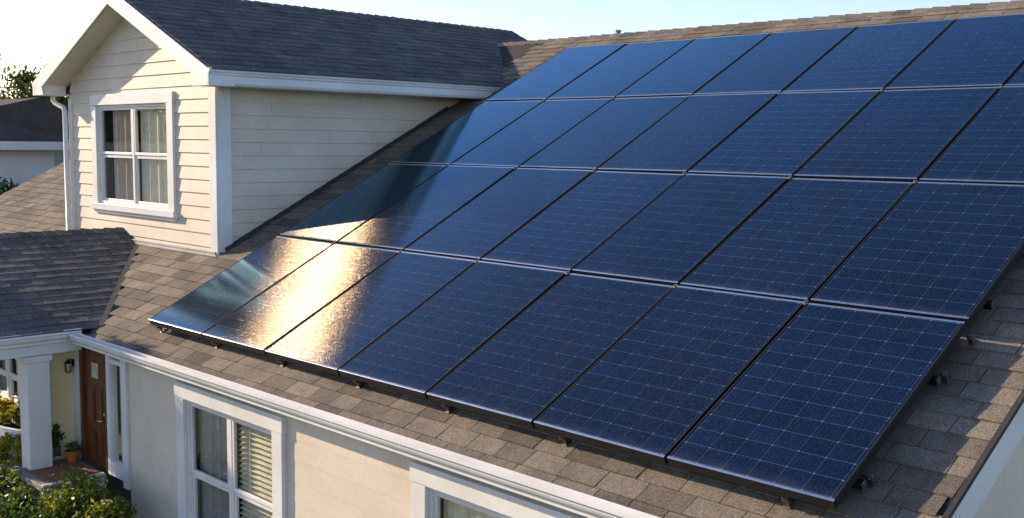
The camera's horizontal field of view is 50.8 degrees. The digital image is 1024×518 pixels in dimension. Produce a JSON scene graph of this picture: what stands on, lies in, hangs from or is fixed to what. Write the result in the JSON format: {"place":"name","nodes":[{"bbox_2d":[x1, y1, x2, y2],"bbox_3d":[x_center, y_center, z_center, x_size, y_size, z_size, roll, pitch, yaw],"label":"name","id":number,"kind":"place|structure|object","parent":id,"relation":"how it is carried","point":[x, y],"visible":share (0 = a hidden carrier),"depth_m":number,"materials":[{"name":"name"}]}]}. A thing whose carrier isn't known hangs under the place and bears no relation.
{"place":"outdoors","nodes":[
{"label":"outdoors","id":0,"kind":"place"},
{"bbox_2d":[0,121,69,190],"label":"neighbour house","id":1,"kind":"structure","parent":0,"point":[26,155],"depth_m":21.95,"materials":[{"name":"white paint"}]},
{"bbox_2d":[0,98,133,263],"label":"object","id":2,"kind":"structure","parent":0,"point":[41,115],"depth_m":27.40,"materials":[{"name":"white paint"}]},
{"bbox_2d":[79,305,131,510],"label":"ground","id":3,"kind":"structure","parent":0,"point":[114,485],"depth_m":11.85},
{"bbox_2d":[0,177,18,194],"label":"dark shrub","id":4,"kind":"object","parent":3,"relation":"on","point":[3,184],"visible":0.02,"depth_m":20.70,"materials":[{"name":"green plant"}]},
{"bbox_2d":[0,63,67,104],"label":"tree","id":5,"kind":"object","parent":3,"relation":"on","point":[63,100],"visible":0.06,"depth_m":37.79,"materials":[{"name":"green plant"}]},
{"bbox_2d":[0,55,69,104],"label":"tree","id":6,"kind":"object","parent":3,"relation":"on","point":[15,91],"visible":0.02,"depth_m":37.82,"materials":[{"name":"green plant"}]},
{"bbox_2d":[22,501,129,517],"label":"mulch bed","id":7,"kind":"object","parent":3,"relation":"on","point":[60,516],"depth_m":10.40,"materials":[{"name":"brown soil"}]},
{"bbox_2d":[0,422,21,483],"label":"planter","id":8,"kind":"object","parent":7,"relation":"on","point":[13,429],"visible":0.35,"depth_m":11.17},
{"bbox_2d":[0,395,20,425],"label":"flower clump","id":9,"kind":"object","parent":8,"relation":"in","point":[8,412],"visible":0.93,"depth_m":11.42,"materials":[{"name":"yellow plant"}]},
{"bbox_2d":[0,428,22,483],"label":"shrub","id":10,"kind":"object","parent":7,"relation":"on","point":[6,439],"visible":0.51,"depth_m":11.00,"materials":[{"name":"green plant"}]},
{"bbox_2d":[0,460,34,501],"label":"white flower shrub","id":11,"kind":"object","parent":7,"relation":"on","point":[17,483],"visible":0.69,"depth_m":10.49,"materials":[{"name":"green plant"}]},
{"bbox_2d":[0,478,49,517],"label":"foreground shrub","id":12,"kind":"object","parent":7,"relation":"on","point":[11,508],"visible":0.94,"depth_m":9.93,"materials":[{"name":"green plant"}]},
{"bbox_2d":[28,464,137,517],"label":"flowering shrub","id":13,"kind":"object","parent":7,"relation":"on","point":[85,496],"visible":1,"depth_m":9.73,"materials":[{"name":"green plant"}]},
{"bbox_2d":[0,0,1023,517],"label":"house","id":14,"kind":"structure","parent":3,"relation":"on","point":[210,138],"depth_m":11.02,"materials":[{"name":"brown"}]},
{"bbox_2d":[0,358,19,414],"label":"wing window","id":15,"kind":"structure","parent":14,"relation":"in","point":[9,368],"depth_m":11.86,"materials":[{"name":"white paint"}]},
{"bbox_2d":[51,423,65,456],"bbox_3d":[-4.663,1.847,11.025,0.216,0.348,0.246,-5,9,-44],"label":"potted plant","id":16,"kind":"object","parent":14,"relation":"on","point":[56,442],"visible":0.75,"depth_m":11.01,"materials":[{"name":"green plant"}]},
{"bbox_2d":[24,459,97,482],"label":"porch floor","id":17,"kind":"structure","parent":14,"relation":"on","point":[56,469],"depth_m":10.65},
{"bbox_2d":[64,440,82,461],"bbox_3d":[-4.463,1.954,10.991,0.188,0.237,0.208,-2,7,-24],"label":"flower pot","id":18,"kind":"object","parent":17,"relation":"on","point":[72,453],"visible":1,"depth_m":10.93,"materials":[{"name":"ceramic"}]},
{"bbox_2d":[64,358,73,372],"bbox_3d":[-4.538,1.088,11.053,0.089,0.149,0.081,-5,9,-44],"label":"wall lantern","id":19,"kind":"object","parent":14,"relation":"attached to","point":[68,366],"depth_m":11.03,"materials":[{"name":"black metal"}]},
{"bbox_2d":[84,348,105,467],"bbox_3d":[-4.178,1.480,10.797,0.107,1.198,0.516,-5,9,-44],"label":"door","id":20,"kind":"structure","parent":14,"relation":"in","point":[94,378],"depth_m":10.82,"materials":[{"name":"brown wood"}]},
{"bbox_2d":[89,91,178,220],"bbox_3d":[-4.430,-1.278,13.273,0.620,1.480,2.240,-5,9,-44],"label":"dormer window","id":21,"kind":"structure","parent":14,"relation":"in","point":[133,141],"depth_m":13.13,"materials":[{"name":"white paint"}]},
{"bbox_2d":[157,326,166,332],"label":"roof foot","id":22,"kind":"object","parent":14,"relation":"on","point":[160,329],"visible":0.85,"depth_m":10.33},
{"bbox_2d":[211,341,221,347],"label":"roof foot","id":23,"kind":"object","parent":14,"relation":"on","point":[216,344],"visible":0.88,"depth_m":9.59},
{"bbox_2d":[174,380,286,517],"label":"double window","id":24,"kind":"structure","parent":14,"relation":"in","point":[231,453],"depth_m":9.06,"materials":[{"name":"white paint"}]},
{"bbox_2d":[277,359,288,366],"bbox_3d":[-1.884,0.836,8.854,0.040,0.074,0.080,7,36,45],"label":"roof foot","id":25,"kind":"object","parent":14,"relation":"on","point":[282,363],"visible":0.91,"depth_m":8.84},
{"bbox_2d":[353,380,364,387],"bbox_3d":[-1.154,0.923,8.118,0.040,0.074,0.080,7,36,45],"label":"roof foot","id":26,"kind":"object","parent":14,"relation":"on","point":[358,384],"visible":0.84,"depth_m":8.11},
{"bbox_2d":[442,404,455,412],"bbox_3d":[-0.438,1.009,7.397,0.040,0.074,0.080,7,36,45],"label":"roof foot","id":27,"kind":"object","parent":14,"relation":"on","point":[448,409],"visible":0.89,"depth_m":7.39},
{"bbox_2d":[410,460,584,517],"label":"double window","id":28,"kind":"structure","parent":14,"relation":"in","point":[437,492],"depth_m":6.87,"materials":[{"name":"white paint"}]},
{"bbox_2d":[559,436,572,445],"bbox_3d":[0.328,1.101,6.626,0.040,0.074,0.080,7,36,45],"label":"roof foot","id":29,"kind":"object","parent":14,"relation":"on","point":[565,442],"visible":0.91,"depth_m":6.62},
{"bbox_2d":[781,496,796,508],"bbox_3d":[1.416,1.231,5.530,0.040,0.074,0.080,7,36,45],"label":"roof foot","id":30,"kind":"object","parent":14,"relation":"on","point":[788,502],"visible":0.98,"depth_m":5.52},
{"bbox_2d":[852,478,866,490],"bbox_3d":[-0.743,0.835,7.948,7.162,0.045,0.042,7,36,45],"label":"mounting rail","id":31,"kind":"object","parent":14,"relation":"attached to","point":[860,484],"visible":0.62,"depth_m":5.42,"materials":[{"name":"metal"}]},
{"bbox_2d":[149,236,330,338],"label":"solar panel","id":32,"kind":"object","parent":31,"relation":"attached to","point":[199,311],"visible":0.91,"depth_m":10.38,"materials":[{"name":"glass"}]},
{"bbox_2d":[203,243,397,354],"bbox_3d":[-1.881,0.321,9.723,1.008,0.058,1.613,7,36,45],"label":"solar panel","id":33,"kind":"object","parent":31,"relation":"attached to","point":[261,323],"visible":0.9,"depth_m":9.65,"materials":[{"name":"glass"}]},
{"bbox_2d":[265,251,475,375],"bbox_3d":[-1.158,0.407,8.994,1.008,0.058,1.613,7,36,45],"label":"solar panel","id":34,"kind":"object","parent":31,"relation":"attached to","point":[340,331],"visible":0.97,"depth_m":8.92,"materials":[{"name":"glass"}]},
{"bbox_2d":[339,261,565,398],"bbox_3d":[-0.435,0.492,8.265,1.008,0.058,1.613,7,36,45],"label":"solar panel","id":35,"kind":"object","parent":31,"relation":"attached to","point":[422,350],"visible":0.96,"depth_m":8.18,"materials":[{"name":"glass"}]},
{"bbox_2d":[426,273,672,427],"bbox_3d":[0.289,0.583,7.538,1.008,0.059,1.613,7,35,45],"label":"solar panel","id":36,"kind":"object","parent":31,"relation":"attached to","point":[531,364],"visible":0.92,"depth_m":7.45,"materials":[{"name":"glass"}]},
{"bbox_2d":[534,285,803,464],"bbox_3d":[1.011,0.666,6.807,1.008,0.058,1.613,7,36,45],"label":"solar panel","id":37,"kind":"object","parent":31,"relation":"attached to","point":[661,377],"visible":0.96,"depth_m":6.72,"materials":[{"name":"glass"}]},
{"bbox_2d":[667,303,965,509],"bbox_3d":[1.734,0.753,6.081,1.008,0.058,1.613,7,35,45],"label":"solar panel","id":38,"kind":"object","parent":31,"relation":"attached to","point":[813,404],"visible":1,"depth_m":5.98,"materials":[{"name":"glass"}]},
{"bbox_2d":[865,473,880,487],"bbox_3d":[1.827,1.111,5.469,0.040,0.074,0.080,7,36,45],"label":"roof foot","id":39,"kind":"object","parent":14,"relation":"on","point":[872,480],"visible":1,"depth_m":5.46},
{"bbox_2d":[927,375,940,385],"bbox_3d":[-0.161,0.371,8.472,7.162,0.045,0.042,7,36,45],"label":"mounting rail","id":40,"kind":"object","parent":14,"relation":"attached to","point":[934,380],"visible":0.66,"depth_m":5.94,"materials":[{"name":"metal"}]},
{"bbox_2d":[940,370,952,383],"bbox_3d":[2.410,0.647,5.992,0.040,0.074,0.080,7,36,45],"label":"roof foot","id":41,"kind":"object","parent":14,"relation":"on","point":[946,378],"visible":1,"depth_m":5.98},
{"bbox_2d":[966,334,978,346],"bbox_3d":[2.647,0.458,6.205,0.040,0.074,0.080,7,36,45],"label":"roof foot","id":42,"kind":"object","parent":14,"relation":"on","point":[972,341],"visible":1,"depth_m":6.19},
{"bbox_2d":[982,300,994,309],"bbox_3d":[0.338,-0.026,8.920,7.162,0.045,0.042,7,36,45],"label":"mounting rail","id":43,"kind":"object","parent":14,"relation":"attached to","point":[989,304],"visible":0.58,"depth_m":6.39,"materials":[{"name":"metal"}]},
{"bbox_2d":[280,163,445,242],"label":"solar panel","id":44,"kind":"object","parent":43,"relation":"attached to","point":[342,215],"visible":0.82,"depth_m":11.34,"materials":[{"name":"glass"}]},
{"bbox_2d":[338,165,513,250],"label":"solar panel","id":45,"kind":"object","parent":43,"relation":"attached to","point":[418,212],"visible":0.79,"depth_m":10.61,"materials":[{"name":"glass"}]},
{"bbox_2d":[404,168,592,260],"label":"solar panel","id":46,"kind":"object","parent":43,"relation":"attached to","point":[488,220],"visible":0.84,"depth_m":9.87,"materials":[{"name":"glass"}]},
{"bbox_2d":[482,171,681,272],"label":"solar panel","id":47,"kind":"object","parent":43,"relation":"attached to","point":[574,227],"visible":0.84,"depth_m":9.15,"materials":[{"name":"glass"}]},
{"bbox_2d":[572,174,788,285],"bbox_3d":[1.343,-0.259,8.484,1.008,0.059,1.613,7,36,45],"label":"solar panel","id":48,"kind":"object","parent":43,"relation":"attached to","point":[681,229],"visible":0.84,"depth_m":8.41,"materials":[{"name":"glass"}]},
{"bbox_2d":[680,178,913,302],"bbox_3d":[2.067,-0.168,7.757,1.008,0.059,1.613,7,36,45],"label":"solar panel","id":49,"kind":"object","parent":43,"relation":"attached to","point":[799,239],"visible":0.89,"depth_m":7.68,"materials":[{"name":"glass"}]},
{"bbox_2d":[810,182,1023,326],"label":"solar panel","id":50,"kind":"object","parent":43,"relation":"attached to","point":[946,250],"visible":0.94,"depth_m":6.92,"materials":[{"name":"glass"}]},
{"bbox_2d":[0,0,1010,98],"label":"sky","id":51,"kind":"structure","parent":0,"point":[30,30],"materials":[{"name":"white"}]},
{"label":"mounting rail","id":52,"kind":"object","parent":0,"visible":0},
{"bbox_2d":[391,100,542,164],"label":"solar panel","id":53,"kind":"object","parent":52,"relation":"attached to","point":[454,141],"visible":0.79,"depth_m":12.29,"materials":[{"name":"glass"}]},
{"bbox_2d":[451,99,611,167],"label":"solar panel","id":54,"kind":"object","parent":52,"relation":"attached to","point":[524,138],"visible":0.84,"depth_m":11.56,"materials":[{"name":"glass"}]},
{"bbox_2d":[519,96,687,170],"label":"solar panel","id":55,"kind":"object","parent":52,"relation":"attached to","point":[599,137],"visible":0.87,"depth_m":10.83,"materials":[{"name":"glass"}]},
{"bbox_2d":[598,92,777,173],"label":"solar panel","id":56,"kind":"object","parent":52,"relation":"attached to","point":[689,133],"visible":0.87,"depth_m":10.09,"materials":[{"name":"glass"}]},
{"bbox_2d":[688,90,880,177],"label":"solar panel","id":57,"kind":"object","parent":52,"relation":"attached to","point":[786,134],"visible":0.85,"depth_m":9.36,"materials":[{"name":"glass"}]},
{"bbox_2d":[794,87,999,181],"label":"solar panel","id":58,"kind":"object","parent":52,"relation":"attached to","point":[909,135],"visible":0.91,"depth_m":8.63,"materials":[{"name":"glass"}]},
{"bbox_2d":[919,86,1023,184],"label":"solar panel","id":59,"kind":"object","parent":52,"relation":"attached to","point":[986,146],"visible":0.89,"depth_m":7.96,"materials":[{"name":"glass"}]},
{"label":"mounting rail","id":60,"kind":"object","parent":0,"visible":0},
{"bbox_2d":[486,43,625,101],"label":"solar panel","id":61,"kind":"object","parent":60,"relation":"attached to","point":[552,75],"visible":0.78,"depth_m":13.23,"materials":[{"name":"glass"}]},
{"bbox_2d":[547,39,694,99],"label":"solar panel","id":62,"kind":"object","parent":60,"relation":"attached to","point":[620,70],"visible":0.91,"depth_m":12.51,"materials":[{"name":"glass"}]},
{"bbox_2d":[616,33,770,97],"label":"solar panel","id":63,"kind":"object","parent":60,"relation":"attached to","point":[694,66],"visible":0.84,"depth_m":11.77,"materials":[{"name":"glass"}]},
{"bbox_2d":[694,26,857,94],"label":"solar panel","id":64,"kind":"object","parent":60,"relation":"attached to","point":[776,62],"visible":0.86,"depth_m":11.05,"materials":[{"name":"glass"}]},
{"bbox_2d":[783,19,955,92],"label":"solar panel","id":65,"kind":"object","parent":60,"relation":"attached to","point":[872,57],"visible":0.8,"depth_m":10.32,"materials":[{"name":"glass"}]},
{"bbox_2d":[885,13,1023,89],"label":"solar panel","id":66,"kind":"object","parent":60,"relation":"attached to","point":[982,51],"visible":0.91,"depth_m":9.57,"materials":[{"name":"glass"}]},
{"bbox_2d":[1005,64,1023,85],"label":"solar panel","id":67,"kind":"object","parent":60,"relation":"attached to","point":[1017,78],"visible":0.81,"depth_m":8.83,"materials":[{"name":"glass"}]}
]}

